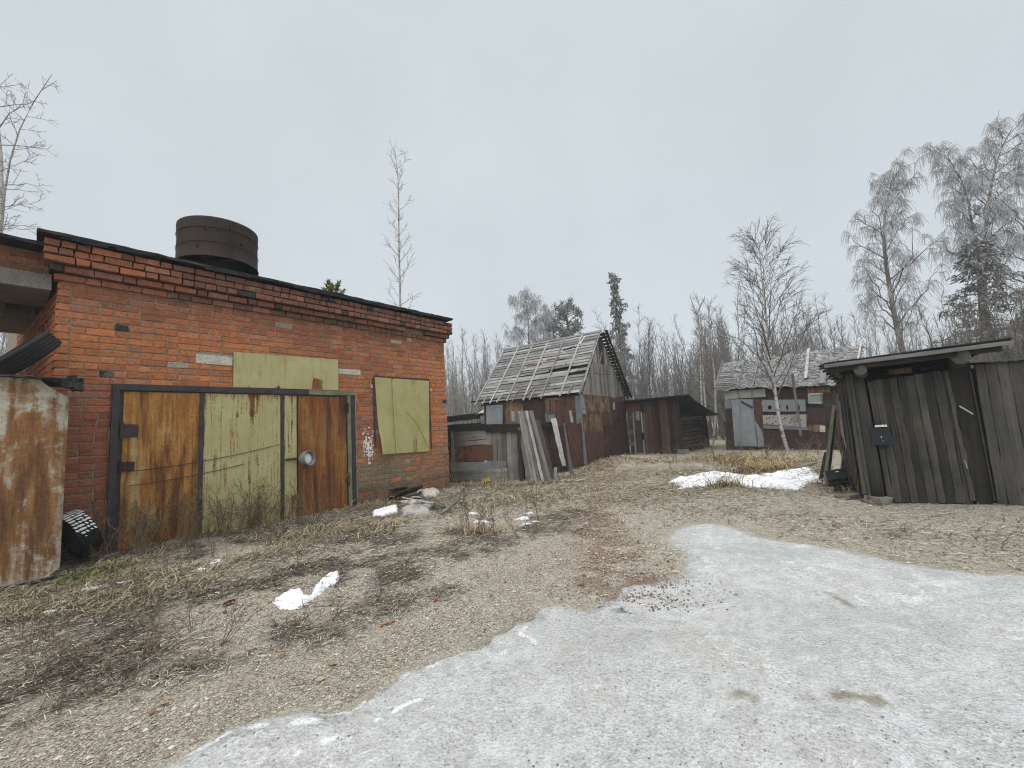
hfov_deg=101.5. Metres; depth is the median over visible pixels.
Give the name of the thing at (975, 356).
sapling tree
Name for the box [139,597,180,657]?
dead weed
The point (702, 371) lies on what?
birch tree
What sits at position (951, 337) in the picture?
sapling tree
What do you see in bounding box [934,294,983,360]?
sapling tree
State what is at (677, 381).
sapling tree
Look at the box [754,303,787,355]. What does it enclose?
sapling tree
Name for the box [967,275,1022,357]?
sapling tree
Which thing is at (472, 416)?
shed
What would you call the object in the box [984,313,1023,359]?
sapling tree
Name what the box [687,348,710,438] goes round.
sapling tree
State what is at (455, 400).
sapling tree
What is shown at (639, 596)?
brick crumbs
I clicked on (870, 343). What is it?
sapling tree
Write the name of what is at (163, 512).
dead weed
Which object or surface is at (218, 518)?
dead weed
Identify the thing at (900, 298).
sapling tree
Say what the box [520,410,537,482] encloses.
board
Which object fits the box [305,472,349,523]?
dead weed
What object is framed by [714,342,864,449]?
sheet metal shack
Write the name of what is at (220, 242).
water tank
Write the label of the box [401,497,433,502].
splinter strip
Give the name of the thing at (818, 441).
dead weed
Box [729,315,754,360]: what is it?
sapling tree
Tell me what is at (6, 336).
sapling tree
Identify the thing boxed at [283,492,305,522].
dead weed
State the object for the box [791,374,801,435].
hanging lath
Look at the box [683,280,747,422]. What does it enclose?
sapling tree
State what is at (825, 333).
sapling tree
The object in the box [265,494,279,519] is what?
dead weed
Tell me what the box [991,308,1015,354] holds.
sapling tree
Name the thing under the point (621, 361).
sapling tree
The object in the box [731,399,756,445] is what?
door
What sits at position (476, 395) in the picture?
sapling tree
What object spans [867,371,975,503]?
door
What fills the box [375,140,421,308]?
young birch
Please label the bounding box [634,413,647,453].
door
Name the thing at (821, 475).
plank stub
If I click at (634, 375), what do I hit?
sapling tree
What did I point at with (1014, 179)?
birch tree
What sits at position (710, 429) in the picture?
sapling tree
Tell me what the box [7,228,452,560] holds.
brick garage
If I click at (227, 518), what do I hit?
dead weed
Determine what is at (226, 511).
dead weed
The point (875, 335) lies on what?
sapling tree
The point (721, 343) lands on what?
sapling tree
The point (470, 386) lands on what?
sapling tree
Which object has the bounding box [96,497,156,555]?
dead weed
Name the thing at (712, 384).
sapling tree
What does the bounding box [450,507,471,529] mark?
dead weed
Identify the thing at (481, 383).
sapling tree
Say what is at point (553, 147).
sky
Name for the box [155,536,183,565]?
dead weed
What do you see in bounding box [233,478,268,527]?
dead weed
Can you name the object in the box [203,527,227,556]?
dead weed
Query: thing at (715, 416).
birch tree
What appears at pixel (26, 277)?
brick passage
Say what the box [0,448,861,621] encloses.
dry grass
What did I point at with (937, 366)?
tarp roll
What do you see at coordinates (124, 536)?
dead weed
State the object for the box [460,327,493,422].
sapling tree
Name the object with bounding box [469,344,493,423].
sapling tree
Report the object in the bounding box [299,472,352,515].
dead weed
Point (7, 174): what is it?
birch tree
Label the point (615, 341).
sapling tree
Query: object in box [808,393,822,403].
window
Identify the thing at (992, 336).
sapling tree
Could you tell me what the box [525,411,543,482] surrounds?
board
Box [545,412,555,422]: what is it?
window
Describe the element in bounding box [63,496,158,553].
dead weed
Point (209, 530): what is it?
dead weed
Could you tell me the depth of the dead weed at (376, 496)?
8.71 m
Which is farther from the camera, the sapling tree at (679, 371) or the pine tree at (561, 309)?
the pine tree at (561, 309)
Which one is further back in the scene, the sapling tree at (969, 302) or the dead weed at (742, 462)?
the sapling tree at (969, 302)
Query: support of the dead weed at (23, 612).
on the ground at (316, 705)
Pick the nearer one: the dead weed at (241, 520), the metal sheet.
the dead weed at (241, 520)
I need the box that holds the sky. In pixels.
[0,0,1023,419]
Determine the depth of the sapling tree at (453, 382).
33.49 m
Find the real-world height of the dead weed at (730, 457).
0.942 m
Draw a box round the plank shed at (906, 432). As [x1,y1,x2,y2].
[817,337,1013,504]
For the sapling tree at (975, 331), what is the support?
on the ground at (316, 705)
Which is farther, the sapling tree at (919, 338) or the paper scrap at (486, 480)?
the sapling tree at (919, 338)
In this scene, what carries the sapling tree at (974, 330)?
on the ground at (316, 705)
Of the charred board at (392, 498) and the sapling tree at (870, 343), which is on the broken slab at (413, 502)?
the charred board at (392, 498)
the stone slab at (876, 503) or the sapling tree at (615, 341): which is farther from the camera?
the sapling tree at (615, 341)
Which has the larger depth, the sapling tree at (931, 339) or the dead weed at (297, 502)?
the sapling tree at (931, 339)
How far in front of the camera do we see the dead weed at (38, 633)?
3.14 m
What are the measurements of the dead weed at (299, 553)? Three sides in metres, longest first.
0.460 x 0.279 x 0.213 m
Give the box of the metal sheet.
[531,423,585,475]
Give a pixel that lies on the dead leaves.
(319, 678)
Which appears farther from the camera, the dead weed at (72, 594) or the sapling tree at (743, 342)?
the sapling tree at (743, 342)
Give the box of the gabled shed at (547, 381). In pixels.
[471,330,631,465]
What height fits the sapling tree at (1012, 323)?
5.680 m
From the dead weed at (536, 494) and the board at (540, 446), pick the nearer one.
the dead weed at (536, 494)
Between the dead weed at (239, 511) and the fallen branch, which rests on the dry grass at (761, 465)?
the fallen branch
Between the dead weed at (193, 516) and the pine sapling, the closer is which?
the dead weed at (193, 516)
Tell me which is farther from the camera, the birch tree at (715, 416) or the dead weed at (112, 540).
the birch tree at (715, 416)
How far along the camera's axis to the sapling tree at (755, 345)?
36.24 m
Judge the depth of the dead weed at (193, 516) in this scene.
6.51 m
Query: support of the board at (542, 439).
on the ground at (316, 705)
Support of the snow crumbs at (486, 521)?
on the ground at (316, 705)
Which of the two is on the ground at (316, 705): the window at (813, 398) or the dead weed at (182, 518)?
the dead weed at (182, 518)
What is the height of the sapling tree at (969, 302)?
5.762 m
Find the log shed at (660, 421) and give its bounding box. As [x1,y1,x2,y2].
[623,394,718,454]
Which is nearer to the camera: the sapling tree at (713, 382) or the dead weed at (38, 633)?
the dead weed at (38, 633)
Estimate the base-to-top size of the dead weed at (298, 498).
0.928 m
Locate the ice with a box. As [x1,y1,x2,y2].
[162,524,1023,767]
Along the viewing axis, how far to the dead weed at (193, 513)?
6.68 m
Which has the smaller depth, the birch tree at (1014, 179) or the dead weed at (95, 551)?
the dead weed at (95, 551)
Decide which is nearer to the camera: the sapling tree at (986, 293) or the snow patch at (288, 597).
the snow patch at (288, 597)
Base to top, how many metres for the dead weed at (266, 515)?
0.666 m
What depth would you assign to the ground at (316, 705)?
3.95 m
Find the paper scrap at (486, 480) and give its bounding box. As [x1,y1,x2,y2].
[482,477,490,481]
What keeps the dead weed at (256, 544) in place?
on the ground at (316, 705)
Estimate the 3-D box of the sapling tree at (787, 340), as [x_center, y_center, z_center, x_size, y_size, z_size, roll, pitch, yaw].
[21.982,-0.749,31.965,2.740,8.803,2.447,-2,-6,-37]
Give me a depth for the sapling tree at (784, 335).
35.89 m
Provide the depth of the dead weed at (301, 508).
7.55 m
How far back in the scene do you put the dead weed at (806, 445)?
13.46 m
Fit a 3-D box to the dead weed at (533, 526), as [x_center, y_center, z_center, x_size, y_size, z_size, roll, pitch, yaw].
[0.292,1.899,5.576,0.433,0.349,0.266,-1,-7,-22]
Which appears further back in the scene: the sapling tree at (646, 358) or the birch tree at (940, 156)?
the sapling tree at (646, 358)
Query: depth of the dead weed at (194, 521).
6.53 m
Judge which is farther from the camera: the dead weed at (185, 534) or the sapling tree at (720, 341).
the sapling tree at (720, 341)
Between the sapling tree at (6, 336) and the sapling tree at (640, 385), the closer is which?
the sapling tree at (6, 336)
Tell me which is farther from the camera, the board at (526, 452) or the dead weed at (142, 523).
the board at (526, 452)
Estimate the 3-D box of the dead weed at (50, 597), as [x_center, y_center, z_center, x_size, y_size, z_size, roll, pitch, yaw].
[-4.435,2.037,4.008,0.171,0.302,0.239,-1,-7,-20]
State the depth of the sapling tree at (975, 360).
13.28 m
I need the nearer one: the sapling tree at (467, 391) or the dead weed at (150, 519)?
the dead weed at (150, 519)
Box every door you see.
[285,396,349,515]
[486,405,502,423]
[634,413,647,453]
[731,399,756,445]
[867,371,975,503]
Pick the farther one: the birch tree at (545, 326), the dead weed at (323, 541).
the birch tree at (545, 326)
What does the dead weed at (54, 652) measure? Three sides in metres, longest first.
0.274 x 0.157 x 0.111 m
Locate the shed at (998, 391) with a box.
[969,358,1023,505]
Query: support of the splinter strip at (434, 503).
on the broken slab at (413, 502)
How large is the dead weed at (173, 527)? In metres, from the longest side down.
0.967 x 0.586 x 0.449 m
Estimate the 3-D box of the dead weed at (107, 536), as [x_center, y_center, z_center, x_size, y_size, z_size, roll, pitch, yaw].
[-5.497,2.011,5.744,0.493,0.860,0.347,0,-14,-28]
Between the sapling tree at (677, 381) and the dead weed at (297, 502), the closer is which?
the dead weed at (297, 502)
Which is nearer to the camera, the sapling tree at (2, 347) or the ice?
the ice
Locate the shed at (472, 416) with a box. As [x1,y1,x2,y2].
[447,410,484,471]
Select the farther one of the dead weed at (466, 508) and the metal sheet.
the metal sheet
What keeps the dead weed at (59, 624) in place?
on the ground at (316, 705)
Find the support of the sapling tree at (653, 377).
on the ground at (316, 705)
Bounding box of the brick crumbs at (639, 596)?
[494,503,736,619]
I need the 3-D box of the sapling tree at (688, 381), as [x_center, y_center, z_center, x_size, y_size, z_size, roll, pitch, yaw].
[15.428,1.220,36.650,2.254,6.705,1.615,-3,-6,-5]
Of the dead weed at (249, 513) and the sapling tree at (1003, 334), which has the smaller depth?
the dead weed at (249, 513)
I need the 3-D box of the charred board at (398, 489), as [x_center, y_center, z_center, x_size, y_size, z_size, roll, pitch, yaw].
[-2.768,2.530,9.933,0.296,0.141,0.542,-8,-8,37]
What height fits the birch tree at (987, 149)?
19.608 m
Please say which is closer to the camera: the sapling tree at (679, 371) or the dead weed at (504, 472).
the dead weed at (504, 472)
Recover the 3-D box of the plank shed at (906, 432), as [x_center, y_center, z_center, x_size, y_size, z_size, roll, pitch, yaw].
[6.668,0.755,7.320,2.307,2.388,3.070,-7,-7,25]
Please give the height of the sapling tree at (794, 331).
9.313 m
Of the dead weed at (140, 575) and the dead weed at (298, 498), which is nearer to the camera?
the dead weed at (140, 575)
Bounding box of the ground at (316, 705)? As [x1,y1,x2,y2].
[0,419,1023,767]
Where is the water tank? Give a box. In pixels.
[175,215,258,275]
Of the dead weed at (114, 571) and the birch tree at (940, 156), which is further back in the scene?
the birch tree at (940, 156)
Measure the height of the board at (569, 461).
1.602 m
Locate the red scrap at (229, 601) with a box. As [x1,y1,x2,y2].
[223,599,234,604]
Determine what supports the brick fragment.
on the ground at (316, 705)
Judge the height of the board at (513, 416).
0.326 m
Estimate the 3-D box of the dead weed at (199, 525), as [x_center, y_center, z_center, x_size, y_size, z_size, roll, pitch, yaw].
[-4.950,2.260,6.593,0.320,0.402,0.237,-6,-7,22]
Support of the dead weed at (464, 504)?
on the ground at (316, 705)
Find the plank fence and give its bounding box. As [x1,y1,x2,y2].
[447,423,525,482]
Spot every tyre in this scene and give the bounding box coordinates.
[0,331,61,374]
[61,509,103,558]
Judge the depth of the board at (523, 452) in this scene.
11.71 m
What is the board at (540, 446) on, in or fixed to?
on the ground at (316, 705)
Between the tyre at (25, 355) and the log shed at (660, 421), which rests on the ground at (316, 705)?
the log shed at (660, 421)
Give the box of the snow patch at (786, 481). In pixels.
[668,466,819,489]
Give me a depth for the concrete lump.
17.60 m
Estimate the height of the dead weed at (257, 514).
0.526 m
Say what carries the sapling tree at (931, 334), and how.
on the ground at (316, 705)
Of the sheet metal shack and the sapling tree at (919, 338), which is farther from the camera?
the sapling tree at (919, 338)
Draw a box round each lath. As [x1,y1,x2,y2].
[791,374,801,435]
[840,451,842,468]
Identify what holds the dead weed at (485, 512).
on the ground at (316, 705)
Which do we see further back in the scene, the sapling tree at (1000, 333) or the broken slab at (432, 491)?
the sapling tree at (1000, 333)
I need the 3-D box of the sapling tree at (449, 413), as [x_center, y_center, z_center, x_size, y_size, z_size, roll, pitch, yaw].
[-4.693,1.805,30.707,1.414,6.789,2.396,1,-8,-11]
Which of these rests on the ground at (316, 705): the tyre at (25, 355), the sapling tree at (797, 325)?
the sapling tree at (797, 325)
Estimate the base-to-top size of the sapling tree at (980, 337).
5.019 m
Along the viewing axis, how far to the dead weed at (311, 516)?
7.08 m
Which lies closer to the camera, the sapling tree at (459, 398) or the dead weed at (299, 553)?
the dead weed at (299, 553)
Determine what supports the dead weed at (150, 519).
on the ground at (316, 705)
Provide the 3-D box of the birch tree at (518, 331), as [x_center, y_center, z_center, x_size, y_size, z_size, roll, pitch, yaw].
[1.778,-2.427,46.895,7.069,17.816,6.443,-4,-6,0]
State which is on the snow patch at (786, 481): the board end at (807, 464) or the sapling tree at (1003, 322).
the board end at (807, 464)
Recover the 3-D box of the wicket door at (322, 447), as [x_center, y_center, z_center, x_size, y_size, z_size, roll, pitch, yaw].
[-3.841,1.439,8.431,0.261,2.410,1.297,-9,-8,39]
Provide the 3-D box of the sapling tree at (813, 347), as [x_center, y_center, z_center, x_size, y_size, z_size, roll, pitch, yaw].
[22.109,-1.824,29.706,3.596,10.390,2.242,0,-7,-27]
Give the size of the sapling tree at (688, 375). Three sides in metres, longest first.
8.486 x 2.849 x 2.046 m
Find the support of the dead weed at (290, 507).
on the ground at (316, 705)
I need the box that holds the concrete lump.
[677,449,688,453]
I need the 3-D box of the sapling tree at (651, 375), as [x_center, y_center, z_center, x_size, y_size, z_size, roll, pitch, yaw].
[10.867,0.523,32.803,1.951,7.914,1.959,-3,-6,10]
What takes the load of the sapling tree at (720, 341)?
on the ground at (316, 705)
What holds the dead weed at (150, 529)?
on the ground at (316, 705)
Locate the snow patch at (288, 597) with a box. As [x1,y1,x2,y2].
[272,571,339,609]
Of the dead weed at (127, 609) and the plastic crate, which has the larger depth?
the plastic crate
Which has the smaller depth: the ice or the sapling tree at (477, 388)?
the ice
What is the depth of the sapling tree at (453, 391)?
31.92 m
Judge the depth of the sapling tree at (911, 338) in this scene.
24.43 m
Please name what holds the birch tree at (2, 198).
on the ground at (316, 705)
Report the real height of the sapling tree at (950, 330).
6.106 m
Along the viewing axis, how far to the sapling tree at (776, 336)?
28.15 m
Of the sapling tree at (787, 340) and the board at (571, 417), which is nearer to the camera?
the board at (571, 417)
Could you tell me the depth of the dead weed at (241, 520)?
6.33 m
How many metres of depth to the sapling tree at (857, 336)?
18.80 m
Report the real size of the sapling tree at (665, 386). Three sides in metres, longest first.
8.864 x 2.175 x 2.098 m
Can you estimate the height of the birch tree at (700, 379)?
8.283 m
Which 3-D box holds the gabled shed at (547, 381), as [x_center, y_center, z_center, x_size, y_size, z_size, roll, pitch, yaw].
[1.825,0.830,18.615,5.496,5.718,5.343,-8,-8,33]
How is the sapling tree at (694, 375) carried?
on the ground at (316, 705)
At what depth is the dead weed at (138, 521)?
5.87 m
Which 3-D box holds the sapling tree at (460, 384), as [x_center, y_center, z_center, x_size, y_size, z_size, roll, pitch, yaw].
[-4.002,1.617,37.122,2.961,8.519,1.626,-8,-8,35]
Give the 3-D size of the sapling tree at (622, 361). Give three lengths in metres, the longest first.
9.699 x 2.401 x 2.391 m
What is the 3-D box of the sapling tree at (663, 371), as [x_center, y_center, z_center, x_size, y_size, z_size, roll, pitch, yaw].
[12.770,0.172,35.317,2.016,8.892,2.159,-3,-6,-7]
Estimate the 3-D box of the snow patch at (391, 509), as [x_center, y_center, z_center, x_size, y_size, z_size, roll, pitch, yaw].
[-2.531,2.524,8.350,0.593,0.110,1.242,-2,-7,-16]
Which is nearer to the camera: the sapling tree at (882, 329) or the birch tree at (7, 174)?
the birch tree at (7, 174)
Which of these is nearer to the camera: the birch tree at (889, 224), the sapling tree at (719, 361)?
the birch tree at (889, 224)
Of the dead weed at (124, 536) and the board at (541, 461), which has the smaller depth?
the dead weed at (124, 536)
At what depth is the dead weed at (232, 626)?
3.16 m
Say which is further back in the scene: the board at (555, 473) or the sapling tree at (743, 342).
the sapling tree at (743, 342)
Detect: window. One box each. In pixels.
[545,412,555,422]
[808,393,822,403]
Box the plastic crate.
[823,468,852,486]
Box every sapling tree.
[0,333,7,354]
[0,335,6,356]
[445,339,467,421]
[445,373,454,424]
[445,379,464,423]
[446,351,458,414]
[446,361,467,423]
[450,364,469,424]
[451,358,465,423]
[455,328,491,423]
[455,356,475,421]
[457,351,488,422]
[459,359,473,422]
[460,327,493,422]
[467,331,501,389]
[467,357,485,422]
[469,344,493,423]
[472,343,491,444]
[491,338,498,365]
[593,308,629,441]
[607,337,628,409]
[615,304,658,399]
[615,331,633,428]
[625,344,647,399]
[628,322,654,398]
[630,318,656,397]
[634,325,659,398]
[643,320,673,396]
[643,342,661,397]
[645,350,668,396]
[649,338,672,394]
[655,321,687,417]
[664,339,686,394]
[666,330,688,393]
[672,313,710,434]
[672,365,686,394]
[676,342,700,403]
[676,361,693,394]
[681,342,700,400]
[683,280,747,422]
[685,352,707,419]
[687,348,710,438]
[688,309,725,438]
[690,326,725,437]
[692,291,725,439]
[692,307,716,433]
[696,323,745,419]
[704,304,734,421]
[705,307,734,428]
[705,336,724,434]
[706,343,726,436]
[706,365,725,417]
[710,315,741,425]
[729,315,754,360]
[741,294,801,357]
[741,317,764,358]
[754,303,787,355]
[757,300,788,357]
[763,319,810,353]
[769,319,814,355]
[771,301,817,353]
[784,323,809,353]
[790,291,825,351]
[791,304,852,350]
[798,294,839,350]
[803,293,880,356]
[815,313,847,348]
[822,310,871,357]
[849,303,919,356]
[863,311,880,357]
[880,281,925,351]
[883,288,909,353]
[895,332,925,351]
[903,318,919,348]
[909,296,964,348]
[914,322,930,349]
[920,327,952,349]
[928,310,980,365]
[930,289,992,360]
[933,314,972,368]
[934,263,1023,367]
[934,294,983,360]
[952,301,1019,360]
[957,313,999,365]
[958,284,1023,359]
[959,312,1016,358]
[961,329,984,367]
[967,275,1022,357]
[968,307,993,361]
[971,306,1021,365]
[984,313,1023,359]
[990,315,1023,360]
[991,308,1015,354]
[992,257,1023,358]
[1008,293,1023,354]
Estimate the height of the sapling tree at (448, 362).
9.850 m
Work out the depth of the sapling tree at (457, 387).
33.45 m
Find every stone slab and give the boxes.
[834,493,863,498]
[860,499,889,505]
[864,495,892,505]
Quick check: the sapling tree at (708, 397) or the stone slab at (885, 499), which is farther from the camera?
the sapling tree at (708, 397)
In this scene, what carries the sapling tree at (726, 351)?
on the ground at (316, 705)
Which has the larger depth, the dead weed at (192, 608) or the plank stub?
the plank stub
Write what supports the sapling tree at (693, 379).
on the ground at (316, 705)
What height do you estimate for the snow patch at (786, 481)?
0.160 m
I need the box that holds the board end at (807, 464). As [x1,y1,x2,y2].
[795,462,816,466]
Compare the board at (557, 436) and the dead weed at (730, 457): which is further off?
the board at (557, 436)
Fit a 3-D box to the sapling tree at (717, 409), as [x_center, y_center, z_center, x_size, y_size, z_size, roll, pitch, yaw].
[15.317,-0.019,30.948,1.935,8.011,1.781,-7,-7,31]
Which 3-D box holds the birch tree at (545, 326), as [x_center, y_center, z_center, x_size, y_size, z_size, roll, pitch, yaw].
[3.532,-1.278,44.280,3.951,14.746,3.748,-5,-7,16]
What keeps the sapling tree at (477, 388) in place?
on the ground at (316, 705)
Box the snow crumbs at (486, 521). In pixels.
[41,512,539,614]
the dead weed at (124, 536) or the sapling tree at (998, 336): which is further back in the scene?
the sapling tree at (998, 336)
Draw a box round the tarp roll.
[914,364,944,370]
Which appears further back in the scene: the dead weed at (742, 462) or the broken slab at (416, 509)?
the dead weed at (742, 462)
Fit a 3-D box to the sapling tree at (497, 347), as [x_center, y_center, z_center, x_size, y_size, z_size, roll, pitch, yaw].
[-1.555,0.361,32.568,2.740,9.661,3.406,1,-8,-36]
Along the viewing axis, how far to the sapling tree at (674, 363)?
41.59 m
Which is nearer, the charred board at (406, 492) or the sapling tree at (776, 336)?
the charred board at (406, 492)
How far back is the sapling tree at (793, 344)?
26.55 m
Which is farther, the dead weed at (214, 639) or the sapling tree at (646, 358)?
the sapling tree at (646, 358)
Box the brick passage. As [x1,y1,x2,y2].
[0,233,53,333]
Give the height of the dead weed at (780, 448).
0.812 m
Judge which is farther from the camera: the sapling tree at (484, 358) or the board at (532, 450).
the sapling tree at (484, 358)
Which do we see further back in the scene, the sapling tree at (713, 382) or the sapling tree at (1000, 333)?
the sapling tree at (713, 382)
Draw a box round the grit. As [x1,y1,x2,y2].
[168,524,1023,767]
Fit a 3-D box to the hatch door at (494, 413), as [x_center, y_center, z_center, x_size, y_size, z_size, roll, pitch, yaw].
[-0.740,1.600,17.437,0.939,1.450,0.020,-8,-8,33]
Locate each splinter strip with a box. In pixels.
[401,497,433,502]
[419,495,445,507]
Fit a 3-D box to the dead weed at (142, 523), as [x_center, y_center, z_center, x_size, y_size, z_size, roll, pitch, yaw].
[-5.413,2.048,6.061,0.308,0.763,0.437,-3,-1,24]
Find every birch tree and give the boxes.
[0,73,58,232]
[1,74,62,230]
[498,286,552,356]
[527,303,556,342]
[689,298,710,423]
[693,315,713,423]
[698,295,722,444]
[704,212,832,451]
[840,147,958,352]
[913,140,1020,357]
[916,111,1023,354]
[964,147,1023,301]
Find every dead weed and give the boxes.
[10,579,44,639]
[22,608,64,654]
[30,610,53,643]
[32,582,56,606]
[38,630,70,670]
[45,596,78,643]
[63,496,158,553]
[66,583,81,609]
[88,500,134,564]
[88,531,106,561]
[95,552,137,592]
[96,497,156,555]
[96,560,130,599]
[98,517,125,560]
[108,604,133,639]
[118,499,153,548]
[119,519,128,552]
[121,490,173,544]
[121,594,135,627]
[122,565,140,604]
[127,500,168,553]
[128,564,149,583]
[132,527,149,559]
[135,477,203,545]
[139,511,168,551]
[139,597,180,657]
[150,504,172,543]
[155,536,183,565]
[158,489,188,543]
[169,477,207,549]
[169,591,209,632]
[179,520,191,546]
[181,496,197,549]
[182,500,207,540]
[183,500,199,537]
[186,498,199,536]
[188,627,216,652]
[189,482,232,533]
[194,513,208,537]
[198,502,234,532]
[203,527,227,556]
[206,505,219,542]
[208,485,244,536]
[208,493,243,534]
[221,587,279,646]
[226,505,262,543]
[227,494,255,529]
[231,481,267,532]
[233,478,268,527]
[243,494,284,531]
[249,533,260,551]
[250,482,268,527]
[252,475,281,524]
[253,502,265,532]
[260,489,288,530]
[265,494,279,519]
[280,475,309,519]
[281,495,305,525]
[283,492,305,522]
[289,476,306,522]
[289,480,318,523]
[292,537,312,569]
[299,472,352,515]
[302,506,322,526]
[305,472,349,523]
[310,532,335,551]
[361,482,398,508]
[376,472,398,504]
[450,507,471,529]
[458,492,467,526]
[459,490,469,526]
[476,497,500,528]
[483,502,496,534]
[498,464,509,483]
[499,510,519,539]
[523,469,541,520]
[523,517,546,537]
[726,440,737,473]
[728,447,749,474]
[767,436,788,454]
[795,435,813,454]
[815,427,824,454]
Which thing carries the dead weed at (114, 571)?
on the ground at (316, 705)
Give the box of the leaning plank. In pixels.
[823,405,835,479]
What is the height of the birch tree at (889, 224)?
17.013 m
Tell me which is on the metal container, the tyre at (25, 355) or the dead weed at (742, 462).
the tyre at (25, 355)
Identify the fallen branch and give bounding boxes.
[440,498,459,514]
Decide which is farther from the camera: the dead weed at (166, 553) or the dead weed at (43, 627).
the dead weed at (166, 553)
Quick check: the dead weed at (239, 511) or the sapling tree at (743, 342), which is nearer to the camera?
the dead weed at (239, 511)
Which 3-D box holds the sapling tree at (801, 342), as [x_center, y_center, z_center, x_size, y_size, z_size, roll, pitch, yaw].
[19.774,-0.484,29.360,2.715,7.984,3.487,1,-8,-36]
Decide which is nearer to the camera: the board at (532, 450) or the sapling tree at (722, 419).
the board at (532, 450)
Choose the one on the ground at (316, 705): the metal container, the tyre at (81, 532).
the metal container
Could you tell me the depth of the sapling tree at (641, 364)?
34.95 m
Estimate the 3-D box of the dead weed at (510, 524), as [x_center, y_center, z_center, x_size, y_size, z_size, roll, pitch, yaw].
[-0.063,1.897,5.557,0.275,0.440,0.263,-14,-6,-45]
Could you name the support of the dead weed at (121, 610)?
on the ground at (316, 705)
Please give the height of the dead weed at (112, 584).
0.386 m
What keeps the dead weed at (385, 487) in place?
on the ground at (316, 705)
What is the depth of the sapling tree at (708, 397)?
33.89 m
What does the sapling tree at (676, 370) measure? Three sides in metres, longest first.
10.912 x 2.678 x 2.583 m
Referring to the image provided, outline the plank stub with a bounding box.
[819,452,825,478]
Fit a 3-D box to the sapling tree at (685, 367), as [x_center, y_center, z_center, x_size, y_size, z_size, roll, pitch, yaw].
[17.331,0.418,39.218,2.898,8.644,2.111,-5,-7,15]
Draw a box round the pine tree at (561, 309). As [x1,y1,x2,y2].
[548,297,585,338]
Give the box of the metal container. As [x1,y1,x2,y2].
[0,374,84,590]
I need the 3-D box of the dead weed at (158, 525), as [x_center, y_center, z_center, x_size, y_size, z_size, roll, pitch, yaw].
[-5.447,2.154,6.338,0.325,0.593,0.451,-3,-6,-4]
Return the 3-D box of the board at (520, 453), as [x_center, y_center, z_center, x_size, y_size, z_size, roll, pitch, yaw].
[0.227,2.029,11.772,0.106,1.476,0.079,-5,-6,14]
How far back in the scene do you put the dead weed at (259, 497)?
7.37 m
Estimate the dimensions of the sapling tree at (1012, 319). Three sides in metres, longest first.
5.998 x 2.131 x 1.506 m
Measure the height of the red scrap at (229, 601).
0.041 m
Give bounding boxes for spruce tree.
[606,272,640,389]
[933,235,1023,360]
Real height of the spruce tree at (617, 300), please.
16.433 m
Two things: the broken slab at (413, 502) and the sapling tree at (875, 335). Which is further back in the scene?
the sapling tree at (875, 335)
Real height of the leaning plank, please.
1.591 m
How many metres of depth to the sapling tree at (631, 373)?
28.64 m
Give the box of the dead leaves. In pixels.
[60,466,909,728]
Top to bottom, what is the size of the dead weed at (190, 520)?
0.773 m
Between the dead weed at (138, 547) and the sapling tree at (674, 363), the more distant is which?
the sapling tree at (674, 363)
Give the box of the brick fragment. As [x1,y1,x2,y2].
[377,621,387,627]
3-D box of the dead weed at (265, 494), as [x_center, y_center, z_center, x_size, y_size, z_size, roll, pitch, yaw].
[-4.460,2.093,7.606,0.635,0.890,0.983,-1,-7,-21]
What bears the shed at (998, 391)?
on the ground at (316, 705)
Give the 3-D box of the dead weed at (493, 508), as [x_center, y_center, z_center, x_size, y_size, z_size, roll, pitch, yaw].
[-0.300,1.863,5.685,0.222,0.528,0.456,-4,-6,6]
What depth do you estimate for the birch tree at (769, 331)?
16.38 m
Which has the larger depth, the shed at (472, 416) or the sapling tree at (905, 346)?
the sapling tree at (905, 346)
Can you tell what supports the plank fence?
on the ground at (316, 705)
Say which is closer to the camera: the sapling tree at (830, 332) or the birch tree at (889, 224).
the sapling tree at (830, 332)
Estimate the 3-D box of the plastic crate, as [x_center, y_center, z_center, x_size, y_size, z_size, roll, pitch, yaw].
[6.002,1.718,7.704,0.363,0.251,0.240,-16,-29,24]
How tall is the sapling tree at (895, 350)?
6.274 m
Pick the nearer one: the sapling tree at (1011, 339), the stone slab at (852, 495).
the stone slab at (852, 495)
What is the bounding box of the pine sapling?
[321,278,346,293]
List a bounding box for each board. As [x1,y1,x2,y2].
[389,486,407,491]
[389,497,421,499]
[395,485,422,496]
[511,411,515,421]
[515,413,530,481]
[517,411,533,481]
[517,430,522,481]
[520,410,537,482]
[523,411,540,481]
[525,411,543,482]
[528,411,546,481]
[529,410,551,482]
[535,420,553,478]
[551,418,565,465]
[553,467,556,480]
[563,423,573,475]
[569,410,572,421]
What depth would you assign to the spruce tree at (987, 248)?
22.50 m
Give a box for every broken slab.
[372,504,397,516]
[399,496,432,507]
[400,504,429,514]
[417,488,439,496]
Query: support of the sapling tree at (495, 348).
on the ground at (316, 705)
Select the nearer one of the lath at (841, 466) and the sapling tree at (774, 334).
the lath at (841, 466)
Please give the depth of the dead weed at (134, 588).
4.08 m

